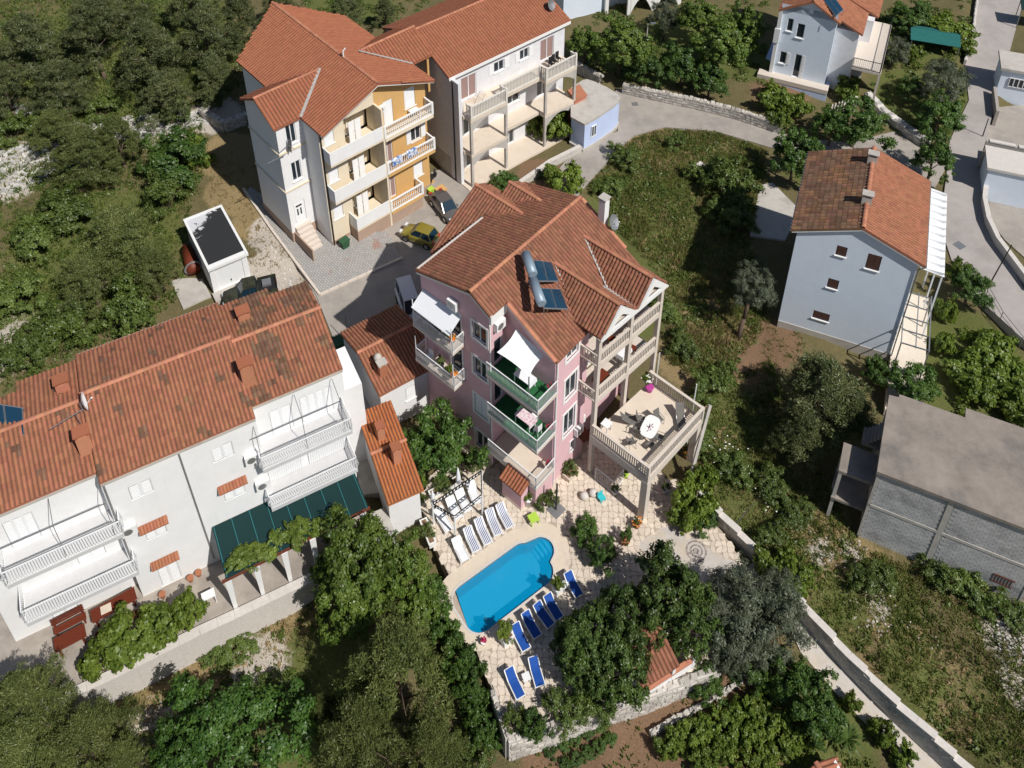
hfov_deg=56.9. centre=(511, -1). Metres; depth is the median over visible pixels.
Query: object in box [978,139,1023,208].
garage
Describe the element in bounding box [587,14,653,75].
broadleaf tree
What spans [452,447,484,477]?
shrub
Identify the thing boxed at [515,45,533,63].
window
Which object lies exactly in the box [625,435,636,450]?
terrace chair
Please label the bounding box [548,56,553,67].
stacked chair
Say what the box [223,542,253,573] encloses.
grapevine
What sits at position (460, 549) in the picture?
sun lounger
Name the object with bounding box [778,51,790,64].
window
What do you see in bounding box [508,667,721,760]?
stone wall
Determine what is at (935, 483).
unfinished house
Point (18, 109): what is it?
rubble
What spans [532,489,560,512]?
shrub
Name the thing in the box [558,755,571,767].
vegetable plant
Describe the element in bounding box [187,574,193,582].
flower pot
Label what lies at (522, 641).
sun lounger
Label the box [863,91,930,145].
stone wall
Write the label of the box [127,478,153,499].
window
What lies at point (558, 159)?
stone wall
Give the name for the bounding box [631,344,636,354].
balcony chair
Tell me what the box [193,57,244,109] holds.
pine tree
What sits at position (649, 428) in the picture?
dining table
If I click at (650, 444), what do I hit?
terrace chair
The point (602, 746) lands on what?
vegetable plant
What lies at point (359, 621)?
broadleaf tree
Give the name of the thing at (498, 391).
balcony door
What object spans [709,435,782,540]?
wild carrot flowers
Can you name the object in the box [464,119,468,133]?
balcony door
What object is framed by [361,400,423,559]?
boiler house
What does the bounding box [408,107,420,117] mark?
patio table
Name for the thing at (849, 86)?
shrub
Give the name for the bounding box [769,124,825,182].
citrus tree
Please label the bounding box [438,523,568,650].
pool surround paving
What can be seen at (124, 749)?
pine tree
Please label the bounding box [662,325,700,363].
shrub
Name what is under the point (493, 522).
sun lounger
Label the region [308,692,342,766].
pine tree
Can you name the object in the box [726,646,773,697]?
citrus tree
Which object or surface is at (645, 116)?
lane
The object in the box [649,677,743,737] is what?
stone wall
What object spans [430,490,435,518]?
folded parasol
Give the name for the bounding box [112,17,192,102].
pine tree
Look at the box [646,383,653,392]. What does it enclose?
plant pot
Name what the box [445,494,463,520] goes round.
sun lounger
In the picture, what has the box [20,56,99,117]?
pine tree
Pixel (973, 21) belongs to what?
stone wall
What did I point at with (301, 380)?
row house
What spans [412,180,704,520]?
guest house
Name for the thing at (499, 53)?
villa
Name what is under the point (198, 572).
flower pot
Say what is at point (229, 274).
garage door
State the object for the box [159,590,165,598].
flower pot
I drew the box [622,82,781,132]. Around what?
stone wall
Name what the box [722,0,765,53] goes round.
broadleaf tree
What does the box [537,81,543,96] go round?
balcony door
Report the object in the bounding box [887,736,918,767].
shrub
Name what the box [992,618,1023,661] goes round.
rubble
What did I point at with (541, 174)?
shrub
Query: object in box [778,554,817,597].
shrub
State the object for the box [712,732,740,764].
grapevine
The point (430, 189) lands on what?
wheelie bin
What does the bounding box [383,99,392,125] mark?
balcony door
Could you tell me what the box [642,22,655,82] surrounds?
lamp post
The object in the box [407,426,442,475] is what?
citrus tree
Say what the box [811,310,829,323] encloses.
window
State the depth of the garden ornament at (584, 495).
73.91 m
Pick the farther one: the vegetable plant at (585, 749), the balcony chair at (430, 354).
the balcony chair at (430, 354)
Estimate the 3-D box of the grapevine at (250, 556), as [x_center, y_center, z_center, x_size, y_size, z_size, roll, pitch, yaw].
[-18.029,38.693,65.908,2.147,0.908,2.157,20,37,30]
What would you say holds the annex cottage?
on the ground at (328, 662)
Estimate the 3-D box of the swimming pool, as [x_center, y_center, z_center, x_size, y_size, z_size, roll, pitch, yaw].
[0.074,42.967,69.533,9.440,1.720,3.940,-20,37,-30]
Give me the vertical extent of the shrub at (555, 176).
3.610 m
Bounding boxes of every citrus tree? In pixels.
[402,396,489,479]
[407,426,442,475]
[624,45,666,88]
[658,39,702,86]
[693,61,730,97]
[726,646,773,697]
[761,643,820,699]
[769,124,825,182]
[770,665,848,740]
[809,103,848,145]
[810,703,842,752]
[815,95,897,150]
[860,353,890,388]
[883,358,943,402]
[888,0,934,33]
[892,72,924,105]
[909,128,956,184]
[914,88,967,135]
[949,265,995,309]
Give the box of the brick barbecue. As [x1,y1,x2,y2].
[567,84,587,127]
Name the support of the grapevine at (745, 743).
on the ground at (328, 662)
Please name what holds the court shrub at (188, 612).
on the courtyard
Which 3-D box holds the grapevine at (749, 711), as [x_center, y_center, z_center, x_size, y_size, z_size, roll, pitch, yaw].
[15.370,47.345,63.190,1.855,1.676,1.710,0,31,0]
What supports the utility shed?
on the ground at (328, 662)
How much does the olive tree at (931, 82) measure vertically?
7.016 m
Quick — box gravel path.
[742,561,941,767]
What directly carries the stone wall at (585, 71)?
on the ground at (328, 662)
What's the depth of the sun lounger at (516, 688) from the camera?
62.90 m
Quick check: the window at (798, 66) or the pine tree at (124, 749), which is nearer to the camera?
the pine tree at (124, 749)
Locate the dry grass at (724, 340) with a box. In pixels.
[104,128,1023,767]
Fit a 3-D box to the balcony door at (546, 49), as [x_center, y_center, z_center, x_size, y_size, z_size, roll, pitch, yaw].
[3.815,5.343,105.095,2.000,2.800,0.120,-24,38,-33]
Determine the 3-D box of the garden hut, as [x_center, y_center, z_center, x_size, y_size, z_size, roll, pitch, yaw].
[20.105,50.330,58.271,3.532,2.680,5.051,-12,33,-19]
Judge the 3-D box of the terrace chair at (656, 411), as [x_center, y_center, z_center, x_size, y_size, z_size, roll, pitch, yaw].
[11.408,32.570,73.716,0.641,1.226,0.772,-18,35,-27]
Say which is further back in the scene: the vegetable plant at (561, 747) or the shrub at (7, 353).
the shrub at (7, 353)
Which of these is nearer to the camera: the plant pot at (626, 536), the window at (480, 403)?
the plant pot at (626, 536)
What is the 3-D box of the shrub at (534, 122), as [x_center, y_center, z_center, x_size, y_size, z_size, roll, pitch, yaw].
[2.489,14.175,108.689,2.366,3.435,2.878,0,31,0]
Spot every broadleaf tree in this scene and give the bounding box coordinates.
[309,550,330,587]
[310,558,389,645]
[318,502,404,622]
[375,526,432,612]
[392,584,445,629]
[564,24,605,64]
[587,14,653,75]
[675,0,723,33]
[688,13,753,70]
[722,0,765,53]
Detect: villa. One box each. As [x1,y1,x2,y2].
[382,0,577,190]
[554,0,680,18]
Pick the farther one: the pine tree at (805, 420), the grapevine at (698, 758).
the pine tree at (805, 420)
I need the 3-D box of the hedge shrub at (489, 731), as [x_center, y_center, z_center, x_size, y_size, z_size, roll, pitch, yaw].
[-1.811,47.935,61.515,2.586,3.318,2.535,0,31,0]
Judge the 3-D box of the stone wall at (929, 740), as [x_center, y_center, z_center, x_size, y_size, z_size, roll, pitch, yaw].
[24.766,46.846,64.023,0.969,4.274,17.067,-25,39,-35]
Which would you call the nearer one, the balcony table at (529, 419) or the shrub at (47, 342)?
the balcony table at (529, 419)
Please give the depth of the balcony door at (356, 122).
89.71 m
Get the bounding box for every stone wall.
[60,550,369,717]
[198,107,247,132]
[490,685,510,758]
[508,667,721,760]
[518,144,582,182]
[570,59,604,83]
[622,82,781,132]
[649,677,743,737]
[697,490,755,559]
[784,590,973,767]
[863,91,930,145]
[963,0,978,64]
[981,185,1023,287]
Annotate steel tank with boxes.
[180,244,201,275]
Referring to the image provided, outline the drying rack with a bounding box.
[474,90,485,100]
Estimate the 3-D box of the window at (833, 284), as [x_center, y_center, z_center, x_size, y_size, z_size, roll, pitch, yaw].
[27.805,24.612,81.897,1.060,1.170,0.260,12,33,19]
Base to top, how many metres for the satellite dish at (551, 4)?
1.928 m
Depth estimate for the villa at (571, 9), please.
129.51 m
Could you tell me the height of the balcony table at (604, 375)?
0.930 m
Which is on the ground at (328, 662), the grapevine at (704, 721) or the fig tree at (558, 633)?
the grapevine at (704, 721)
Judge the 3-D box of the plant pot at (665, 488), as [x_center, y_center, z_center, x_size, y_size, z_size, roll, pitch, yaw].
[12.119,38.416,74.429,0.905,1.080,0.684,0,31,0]
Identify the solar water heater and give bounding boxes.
[0,404,24,435]
[521,250,558,287]
[528,277,567,316]
[824,0,843,19]
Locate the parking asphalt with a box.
[300,168,469,336]
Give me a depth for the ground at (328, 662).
83.86 m
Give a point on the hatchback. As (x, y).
(426, 236)
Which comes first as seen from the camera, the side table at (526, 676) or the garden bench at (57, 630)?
the side table at (526, 676)
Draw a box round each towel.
[391,154,402,166]
[405,146,416,157]
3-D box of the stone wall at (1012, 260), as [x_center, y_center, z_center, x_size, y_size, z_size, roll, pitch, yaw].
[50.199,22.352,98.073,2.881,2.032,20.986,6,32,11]
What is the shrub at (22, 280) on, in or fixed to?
on the ground at (328, 662)
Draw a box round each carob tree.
[148,668,323,767]
[148,715,262,767]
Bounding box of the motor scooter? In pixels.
[430,168,436,183]
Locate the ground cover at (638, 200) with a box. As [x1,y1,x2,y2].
[0,0,1015,761]
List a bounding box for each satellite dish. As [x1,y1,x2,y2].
[79,392,92,412]
[548,0,555,10]
[610,214,619,230]
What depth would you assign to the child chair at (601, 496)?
73.92 m
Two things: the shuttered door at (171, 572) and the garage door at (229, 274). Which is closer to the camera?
the shuttered door at (171, 572)
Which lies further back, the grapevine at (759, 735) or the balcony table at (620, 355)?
the balcony table at (620, 355)
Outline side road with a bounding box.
[944,0,1023,348]
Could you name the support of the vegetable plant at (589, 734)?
on the ground at (328, 662)
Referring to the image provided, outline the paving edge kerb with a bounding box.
[242,188,402,295]
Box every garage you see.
[183,204,250,304]
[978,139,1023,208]
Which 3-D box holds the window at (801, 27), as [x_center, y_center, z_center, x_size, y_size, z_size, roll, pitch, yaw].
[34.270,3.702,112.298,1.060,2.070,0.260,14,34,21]
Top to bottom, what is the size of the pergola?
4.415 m
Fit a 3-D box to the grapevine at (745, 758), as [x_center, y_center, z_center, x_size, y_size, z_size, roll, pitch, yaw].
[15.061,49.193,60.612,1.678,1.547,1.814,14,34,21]
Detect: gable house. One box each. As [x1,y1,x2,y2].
[757,0,893,111]
[777,146,946,414]
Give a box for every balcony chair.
[425,348,433,363]
[533,424,541,436]
[607,335,615,343]
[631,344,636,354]
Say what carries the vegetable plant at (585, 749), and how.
on the ground at (328, 662)
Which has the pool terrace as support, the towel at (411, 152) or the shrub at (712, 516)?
the shrub at (712, 516)
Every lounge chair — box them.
[619,411,641,427]
[675,402,685,430]
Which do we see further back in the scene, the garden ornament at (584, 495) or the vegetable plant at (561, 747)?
the garden ornament at (584, 495)
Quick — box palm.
[833,718,865,758]
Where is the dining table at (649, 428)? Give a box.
[640,415,659,439]
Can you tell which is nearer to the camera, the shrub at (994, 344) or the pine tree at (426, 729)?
the pine tree at (426, 729)
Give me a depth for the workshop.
114.88 m
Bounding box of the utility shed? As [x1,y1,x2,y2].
[569,79,620,151]
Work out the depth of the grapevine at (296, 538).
66.74 m
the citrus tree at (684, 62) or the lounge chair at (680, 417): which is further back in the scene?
the citrus tree at (684, 62)
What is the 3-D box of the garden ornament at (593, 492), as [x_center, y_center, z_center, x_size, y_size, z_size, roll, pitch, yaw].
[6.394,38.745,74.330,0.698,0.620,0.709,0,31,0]
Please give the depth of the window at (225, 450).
64.53 m
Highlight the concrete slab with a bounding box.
[171,278,210,309]
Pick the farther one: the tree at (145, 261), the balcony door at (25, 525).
the tree at (145, 261)
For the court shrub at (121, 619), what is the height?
2.822 m
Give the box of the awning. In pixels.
[411,289,460,335]
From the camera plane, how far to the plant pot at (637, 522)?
71.90 m
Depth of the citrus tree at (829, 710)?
60.79 m
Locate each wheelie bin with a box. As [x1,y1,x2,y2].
[332,335,343,349]
[338,235,349,249]
[427,186,434,193]
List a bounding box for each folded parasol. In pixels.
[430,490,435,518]
[456,467,460,488]
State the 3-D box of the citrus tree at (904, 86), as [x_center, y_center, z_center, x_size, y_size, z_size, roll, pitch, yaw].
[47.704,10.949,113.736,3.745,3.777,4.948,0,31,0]
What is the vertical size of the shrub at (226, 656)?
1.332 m
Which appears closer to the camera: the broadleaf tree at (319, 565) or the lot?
the broadleaf tree at (319, 565)
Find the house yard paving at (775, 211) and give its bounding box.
[750,183,794,241]
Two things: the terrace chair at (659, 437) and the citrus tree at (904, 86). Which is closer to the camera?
the terrace chair at (659, 437)
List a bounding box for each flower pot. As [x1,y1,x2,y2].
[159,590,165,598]
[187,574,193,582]
[195,569,201,576]
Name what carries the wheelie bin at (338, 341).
on the side alley
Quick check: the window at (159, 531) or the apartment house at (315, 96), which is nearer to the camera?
the window at (159, 531)
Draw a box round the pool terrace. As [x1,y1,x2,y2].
[421,441,745,733]
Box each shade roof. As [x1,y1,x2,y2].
[908,25,960,60]
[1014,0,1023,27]
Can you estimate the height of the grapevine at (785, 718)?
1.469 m
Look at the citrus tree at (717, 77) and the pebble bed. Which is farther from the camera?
the citrus tree at (717, 77)
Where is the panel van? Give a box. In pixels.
[394,275,418,318]
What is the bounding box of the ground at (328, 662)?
[0,0,1023,767]
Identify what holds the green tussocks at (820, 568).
on the ground at (328, 662)
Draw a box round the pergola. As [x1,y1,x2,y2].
[212,473,369,608]
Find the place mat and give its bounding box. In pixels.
[100,602,111,614]
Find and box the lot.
[988,105,1023,257]
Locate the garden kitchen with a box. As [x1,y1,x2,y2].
[620,621,695,696]
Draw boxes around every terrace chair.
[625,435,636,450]
[632,424,640,439]
[635,409,644,425]
[645,438,657,452]
[653,407,664,423]
[654,431,666,446]
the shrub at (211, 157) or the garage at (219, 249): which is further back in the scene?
the shrub at (211, 157)
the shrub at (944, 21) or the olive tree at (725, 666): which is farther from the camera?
the shrub at (944, 21)
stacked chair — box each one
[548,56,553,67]
[555,51,560,60]
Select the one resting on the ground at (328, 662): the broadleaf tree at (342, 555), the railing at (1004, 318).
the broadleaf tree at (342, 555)
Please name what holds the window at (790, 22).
in the gable house at (816, 49)
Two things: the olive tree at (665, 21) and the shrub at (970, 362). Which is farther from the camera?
the olive tree at (665, 21)
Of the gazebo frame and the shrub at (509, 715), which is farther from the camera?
the gazebo frame
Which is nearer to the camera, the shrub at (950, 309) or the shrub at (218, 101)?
the shrub at (950, 309)
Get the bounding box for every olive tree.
[644,0,683,40]
[698,550,820,674]
[700,611,772,685]
[731,258,777,339]
[749,564,808,628]
[885,35,912,67]
[916,57,976,104]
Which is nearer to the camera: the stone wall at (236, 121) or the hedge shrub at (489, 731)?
the hedge shrub at (489, 731)
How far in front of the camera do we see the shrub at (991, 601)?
66.66 m
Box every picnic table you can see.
[53,623,86,655]
[90,587,136,626]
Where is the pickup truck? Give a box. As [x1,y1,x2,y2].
[222,273,277,304]
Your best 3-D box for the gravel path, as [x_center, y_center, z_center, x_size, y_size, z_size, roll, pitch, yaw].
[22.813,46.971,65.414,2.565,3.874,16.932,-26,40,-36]
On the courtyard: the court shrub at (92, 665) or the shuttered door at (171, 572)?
the court shrub at (92, 665)
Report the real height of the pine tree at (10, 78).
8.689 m
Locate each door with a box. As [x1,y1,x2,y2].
[1,511,42,547]
[52,604,78,620]
[76,546,106,564]
[157,561,181,585]
[215,260,244,288]
[268,403,293,435]
[293,199,305,223]
[298,385,333,422]
[345,115,361,141]
[349,154,365,179]
[353,191,369,216]
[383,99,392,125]
[385,140,392,161]
[389,176,395,197]
[450,349,463,374]
[452,312,462,340]
[461,72,475,99]
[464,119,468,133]
[466,154,469,165]
[494,336,500,362]
[495,384,501,401]
[508,128,513,143]
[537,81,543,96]
[540,35,553,61]
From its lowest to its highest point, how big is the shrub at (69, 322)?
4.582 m
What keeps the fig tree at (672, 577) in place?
on the pool terrace
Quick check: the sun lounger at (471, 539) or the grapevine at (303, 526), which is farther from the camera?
the sun lounger at (471, 539)
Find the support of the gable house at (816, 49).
on the ground at (328, 662)
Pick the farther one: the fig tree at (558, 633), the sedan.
the sedan
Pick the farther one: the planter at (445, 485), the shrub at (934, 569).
the planter at (445, 485)
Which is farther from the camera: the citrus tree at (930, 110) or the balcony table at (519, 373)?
the citrus tree at (930, 110)
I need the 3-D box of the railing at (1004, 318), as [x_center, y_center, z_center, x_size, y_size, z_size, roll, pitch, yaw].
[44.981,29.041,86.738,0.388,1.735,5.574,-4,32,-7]
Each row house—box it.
[0,360,138,640]
[75,302,271,596]
[219,281,366,511]
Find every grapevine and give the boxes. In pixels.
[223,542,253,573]
[236,540,271,573]
[258,527,287,563]
[281,519,309,552]
[295,515,326,537]
[652,730,678,761]
[664,720,691,759]
[665,503,696,535]
[670,469,720,530]
[678,715,707,748]
[686,743,713,767]
[691,709,714,745]
[692,463,719,489]
[701,738,727,767]
[702,702,730,738]
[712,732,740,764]
[720,698,746,732]
[727,720,753,751]
[728,692,757,721]
[733,748,762,767]
[738,714,766,746]
[740,686,773,717]
[750,743,782,767]
[751,711,782,741]
[756,681,780,715]
[764,733,794,763]
[766,706,794,733]
[782,725,808,765]
[794,721,825,755]
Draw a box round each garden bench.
[50,605,86,636]
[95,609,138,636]
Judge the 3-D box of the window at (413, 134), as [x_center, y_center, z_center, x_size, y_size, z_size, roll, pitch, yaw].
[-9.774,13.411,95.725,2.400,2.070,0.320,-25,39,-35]
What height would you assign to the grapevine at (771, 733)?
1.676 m
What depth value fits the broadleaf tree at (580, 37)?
117.08 m
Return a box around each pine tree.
[0,11,90,98]
[0,61,34,118]
[0,649,81,767]
[0,706,86,767]
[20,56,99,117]
[23,106,76,157]
[29,693,146,767]
[34,118,124,188]
[47,0,137,86]
[60,201,171,287]
[81,115,147,173]
[84,0,160,44]
[96,727,157,767]
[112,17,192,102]
[134,70,198,131]
[158,0,220,25]
[170,2,245,82]
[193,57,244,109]
[214,0,262,54]
[258,0,299,20]
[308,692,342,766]
[315,670,416,767]
[321,597,459,758]
[329,0,369,28]
[368,0,400,31]
[390,699,480,767]
[763,400,830,462]
[769,350,878,471]
[819,392,879,452]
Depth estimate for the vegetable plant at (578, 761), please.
61.22 m
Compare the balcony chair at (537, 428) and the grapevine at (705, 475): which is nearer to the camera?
the balcony chair at (537, 428)
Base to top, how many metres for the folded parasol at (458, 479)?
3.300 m
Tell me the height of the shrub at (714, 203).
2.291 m
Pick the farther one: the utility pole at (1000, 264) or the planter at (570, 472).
the utility pole at (1000, 264)
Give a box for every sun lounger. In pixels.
[434,505,453,535]
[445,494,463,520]
[451,535,469,565]
[454,488,472,515]
[463,525,481,555]
[466,479,480,507]
[473,516,492,547]
[484,507,502,538]
[495,501,514,531]
[504,665,525,702]
[512,621,530,654]
[521,608,541,641]
[528,654,545,689]
[532,599,554,631]
[543,591,563,621]
[563,569,583,600]
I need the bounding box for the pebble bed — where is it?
[640,526,748,583]
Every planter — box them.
[417,517,435,548]
[428,475,461,497]
[496,618,514,648]
[550,574,566,596]
[561,458,580,482]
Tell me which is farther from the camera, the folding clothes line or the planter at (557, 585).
the folding clothes line
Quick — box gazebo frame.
[431,470,482,536]
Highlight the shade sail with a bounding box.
[497,329,542,396]
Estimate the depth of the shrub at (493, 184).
101.19 m
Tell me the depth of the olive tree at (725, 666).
62.99 m
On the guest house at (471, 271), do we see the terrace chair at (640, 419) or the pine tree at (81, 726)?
the terrace chair at (640, 419)
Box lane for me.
[559,88,944,195]
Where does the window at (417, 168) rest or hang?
in the apartment house at (315, 96)
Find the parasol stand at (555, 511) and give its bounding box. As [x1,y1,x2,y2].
[546,484,565,519]
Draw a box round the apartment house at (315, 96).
[236,1,446,260]
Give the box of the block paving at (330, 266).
[246,186,399,292]
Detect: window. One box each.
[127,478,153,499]
[145,525,167,540]
[210,441,234,462]
[223,486,245,500]
[285,123,298,144]
[291,160,303,183]
[323,129,335,147]
[328,167,340,185]
[333,203,344,221]
[404,86,416,110]
[405,384,417,402]
[406,122,425,144]
[413,161,424,179]
[470,317,488,349]
[471,352,488,385]
[472,390,489,423]
[473,425,490,456]
[489,57,508,75]
[508,92,520,105]
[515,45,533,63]
[561,401,576,441]
[563,366,578,405]
[565,341,580,365]
[569,436,575,453]
[590,124,596,137]
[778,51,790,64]
[785,18,793,32]
[791,54,805,77]
[794,23,805,39]
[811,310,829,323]
[825,278,838,291]
[834,245,847,258]
[863,253,881,272]
[1006,77,1023,89]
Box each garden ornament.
[580,491,588,500]
[589,488,597,497]
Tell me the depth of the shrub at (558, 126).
106.97 m
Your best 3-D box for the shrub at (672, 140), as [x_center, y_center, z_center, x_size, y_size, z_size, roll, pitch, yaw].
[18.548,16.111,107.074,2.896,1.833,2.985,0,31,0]
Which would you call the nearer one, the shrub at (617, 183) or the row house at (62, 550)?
the row house at (62, 550)
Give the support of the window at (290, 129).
in the apartment house at (315, 96)
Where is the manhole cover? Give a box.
[953,241,965,249]
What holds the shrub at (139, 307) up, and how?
on the ground at (328, 662)
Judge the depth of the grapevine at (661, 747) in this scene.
61.06 m
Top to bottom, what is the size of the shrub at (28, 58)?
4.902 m
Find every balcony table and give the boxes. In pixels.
[513,368,536,388]
[514,407,536,431]
[592,368,609,389]
[615,347,632,364]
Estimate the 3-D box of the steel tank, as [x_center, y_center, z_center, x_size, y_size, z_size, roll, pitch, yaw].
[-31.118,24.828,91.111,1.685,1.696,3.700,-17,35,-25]
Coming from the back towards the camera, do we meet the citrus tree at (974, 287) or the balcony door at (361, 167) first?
the balcony door at (361, 167)
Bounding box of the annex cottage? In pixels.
[340,304,429,422]
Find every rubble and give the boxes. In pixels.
[0,144,57,196]
[12,101,44,115]
[72,106,219,140]
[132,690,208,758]
[266,241,302,286]
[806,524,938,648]
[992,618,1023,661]
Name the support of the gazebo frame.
on the pool terrace
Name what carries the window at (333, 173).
in the apartment house at (315, 96)
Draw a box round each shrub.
[0,40,35,85]
[0,109,32,148]
[0,268,49,318]
[0,330,46,377]
[9,212,58,266]
[12,300,73,376]
[24,99,69,138]
[33,180,94,238]
[42,294,101,346]
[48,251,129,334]
[75,658,83,673]
[79,88,124,124]
[79,628,117,683]
[83,601,157,679]
[93,270,157,337]
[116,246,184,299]
[134,124,208,188]
[135,599,179,654]
[141,168,189,219]
[151,95,190,122]
[166,585,209,631]
[180,130,216,168]
[192,84,223,105]
[197,632,259,674]
[252,666,305,712]
[416,467,428,502]
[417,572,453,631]
[423,604,464,661]
[431,629,488,682]
[443,660,487,712]
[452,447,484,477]
[454,725,497,767]
[458,687,494,741]
[465,707,502,764]
[487,181,500,189]
[490,169,519,190]
[499,699,532,734]
[515,705,554,744]
[525,115,542,138]
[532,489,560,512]
[537,110,572,138]
[537,167,546,179]
[538,685,595,743]
[543,159,586,194]
[569,510,598,549]
[582,686,615,731]
[584,532,617,577]
[589,176,626,195]
[605,140,642,172]
[647,296,680,323]
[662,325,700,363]
[664,131,687,152]
[680,160,716,188]
[682,429,714,463]
[687,658,727,709]
[689,361,735,405]
[694,500,718,539]
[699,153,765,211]
[700,193,740,222]
[707,447,753,491]
[712,359,738,386]
[715,192,762,234]
[751,518,789,549]
[752,460,791,510]
[752,543,800,590]
[756,78,793,110]
[764,104,793,127]
[774,92,816,116]
[777,494,817,532]
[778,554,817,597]
[834,74,861,101]
[836,688,863,714]
[844,558,898,602]
[865,715,899,749]
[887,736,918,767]
[903,44,926,69]
[909,8,975,36]
[912,552,951,588]
[926,562,990,615]
[927,331,956,354]
[933,295,959,323]
[940,346,996,389]
[945,255,972,278]
[948,27,980,56]
[955,370,1007,415]
[959,326,1019,372]
[980,585,1023,634]
[983,356,1023,404]
[998,390,1023,427]
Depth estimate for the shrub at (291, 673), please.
64.93 m
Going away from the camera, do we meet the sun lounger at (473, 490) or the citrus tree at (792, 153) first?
the sun lounger at (473, 490)
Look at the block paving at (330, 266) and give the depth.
92.95 m
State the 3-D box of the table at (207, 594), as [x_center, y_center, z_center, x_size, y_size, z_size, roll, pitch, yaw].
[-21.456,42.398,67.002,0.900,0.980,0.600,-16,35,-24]
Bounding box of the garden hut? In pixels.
[809,756,843,767]
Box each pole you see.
[656,352,659,382]
[690,404,711,471]
[986,245,1011,288]
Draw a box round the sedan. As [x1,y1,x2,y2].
[429,188,457,223]
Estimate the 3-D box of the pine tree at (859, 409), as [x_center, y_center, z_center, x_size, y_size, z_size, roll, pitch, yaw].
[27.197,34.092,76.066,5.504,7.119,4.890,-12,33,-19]
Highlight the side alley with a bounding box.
[334,334,379,497]
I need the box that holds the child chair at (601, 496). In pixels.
[597,490,605,503]
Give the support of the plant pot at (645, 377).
on the guest house at (471, 271)
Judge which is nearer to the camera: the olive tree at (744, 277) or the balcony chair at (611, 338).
the balcony chair at (611, 338)
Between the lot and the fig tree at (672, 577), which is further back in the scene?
the lot
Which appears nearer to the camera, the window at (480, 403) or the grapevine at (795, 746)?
the grapevine at (795, 746)
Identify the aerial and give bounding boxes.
[50,409,82,428]
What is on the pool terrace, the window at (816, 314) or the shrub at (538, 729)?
the shrub at (538, 729)
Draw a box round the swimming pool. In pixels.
[451,535,555,635]
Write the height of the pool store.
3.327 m
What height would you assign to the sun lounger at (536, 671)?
0.906 m
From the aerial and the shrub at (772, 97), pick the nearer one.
the aerial
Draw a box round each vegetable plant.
[543,745,556,762]
[556,741,569,752]
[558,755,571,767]
[567,750,586,767]
[569,734,581,748]
[581,743,594,760]
[582,729,594,740]
[591,736,605,757]
[593,725,605,733]
[603,732,617,748]
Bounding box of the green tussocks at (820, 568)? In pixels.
[0,0,1023,767]
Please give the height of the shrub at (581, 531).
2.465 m
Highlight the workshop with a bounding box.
[991,49,1023,125]
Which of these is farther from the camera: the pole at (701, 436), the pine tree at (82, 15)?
the pine tree at (82, 15)
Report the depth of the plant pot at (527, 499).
73.06 m
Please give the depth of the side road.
102.74 m
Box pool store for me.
[499,462,530,510]
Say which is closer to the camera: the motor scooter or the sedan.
the sedan
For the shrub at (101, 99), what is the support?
on the ground at (328, 662)
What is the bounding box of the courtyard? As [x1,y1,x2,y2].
[0,472,366,715]
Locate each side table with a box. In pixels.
[521,671,530,684]
[527,511,539,526]
[562,580,569,591]
[600,418,611,432]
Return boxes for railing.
[595,467,623,492]
[986,288,1023,346]
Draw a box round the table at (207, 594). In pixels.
[201,587,216,601]
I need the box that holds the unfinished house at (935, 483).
[826,394,1023,601]
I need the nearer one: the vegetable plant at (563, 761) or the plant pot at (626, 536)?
the vegetable plant at (563, 761)
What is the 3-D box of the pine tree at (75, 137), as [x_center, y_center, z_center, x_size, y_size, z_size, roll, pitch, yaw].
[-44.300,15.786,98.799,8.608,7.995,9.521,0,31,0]
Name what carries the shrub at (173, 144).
on the ground at (328, 662)
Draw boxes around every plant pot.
[437,355,445,367]
[445,364,453,378]
[449,334,456,342]
[480,636,486,645]
[524,491,532,507]
[545,459,551,467]
[546,423,552,430]
[611,484,620,494]
[619,525,632,545]
[623,469,628,478]
[632,515,641,528]
[641,371,652,384]
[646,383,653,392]
[661,481,671,493]
[682,443,688,457]
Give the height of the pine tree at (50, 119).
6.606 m
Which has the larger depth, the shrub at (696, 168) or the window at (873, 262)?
the shrub at (696, 168)
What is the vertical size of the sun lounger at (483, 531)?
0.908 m
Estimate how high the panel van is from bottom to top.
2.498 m
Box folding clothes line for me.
[268,139,293,163]
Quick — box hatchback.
[399,222,440,249]
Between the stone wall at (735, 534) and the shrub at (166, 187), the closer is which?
the stone wall at (735, 534)
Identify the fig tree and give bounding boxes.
[547,611,586,652]
[551,594,633,680]
[561,655,607,703]
[576,636,651,714]
[591,612,660,674]
[594,581,669,635]
[632,539,710,646]
[668,580,724,662]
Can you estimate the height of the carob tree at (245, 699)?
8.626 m
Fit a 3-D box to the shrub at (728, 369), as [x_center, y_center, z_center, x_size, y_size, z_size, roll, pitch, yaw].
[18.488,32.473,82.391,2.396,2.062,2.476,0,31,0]
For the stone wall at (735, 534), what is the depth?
71.24 m
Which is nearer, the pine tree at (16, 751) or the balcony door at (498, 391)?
the pine tree at (16, 751)
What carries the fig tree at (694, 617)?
on the pool terrace
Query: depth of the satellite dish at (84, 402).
62.46 m
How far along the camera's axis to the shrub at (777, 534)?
71.25 m
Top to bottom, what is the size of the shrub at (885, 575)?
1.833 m
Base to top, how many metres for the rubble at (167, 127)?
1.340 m

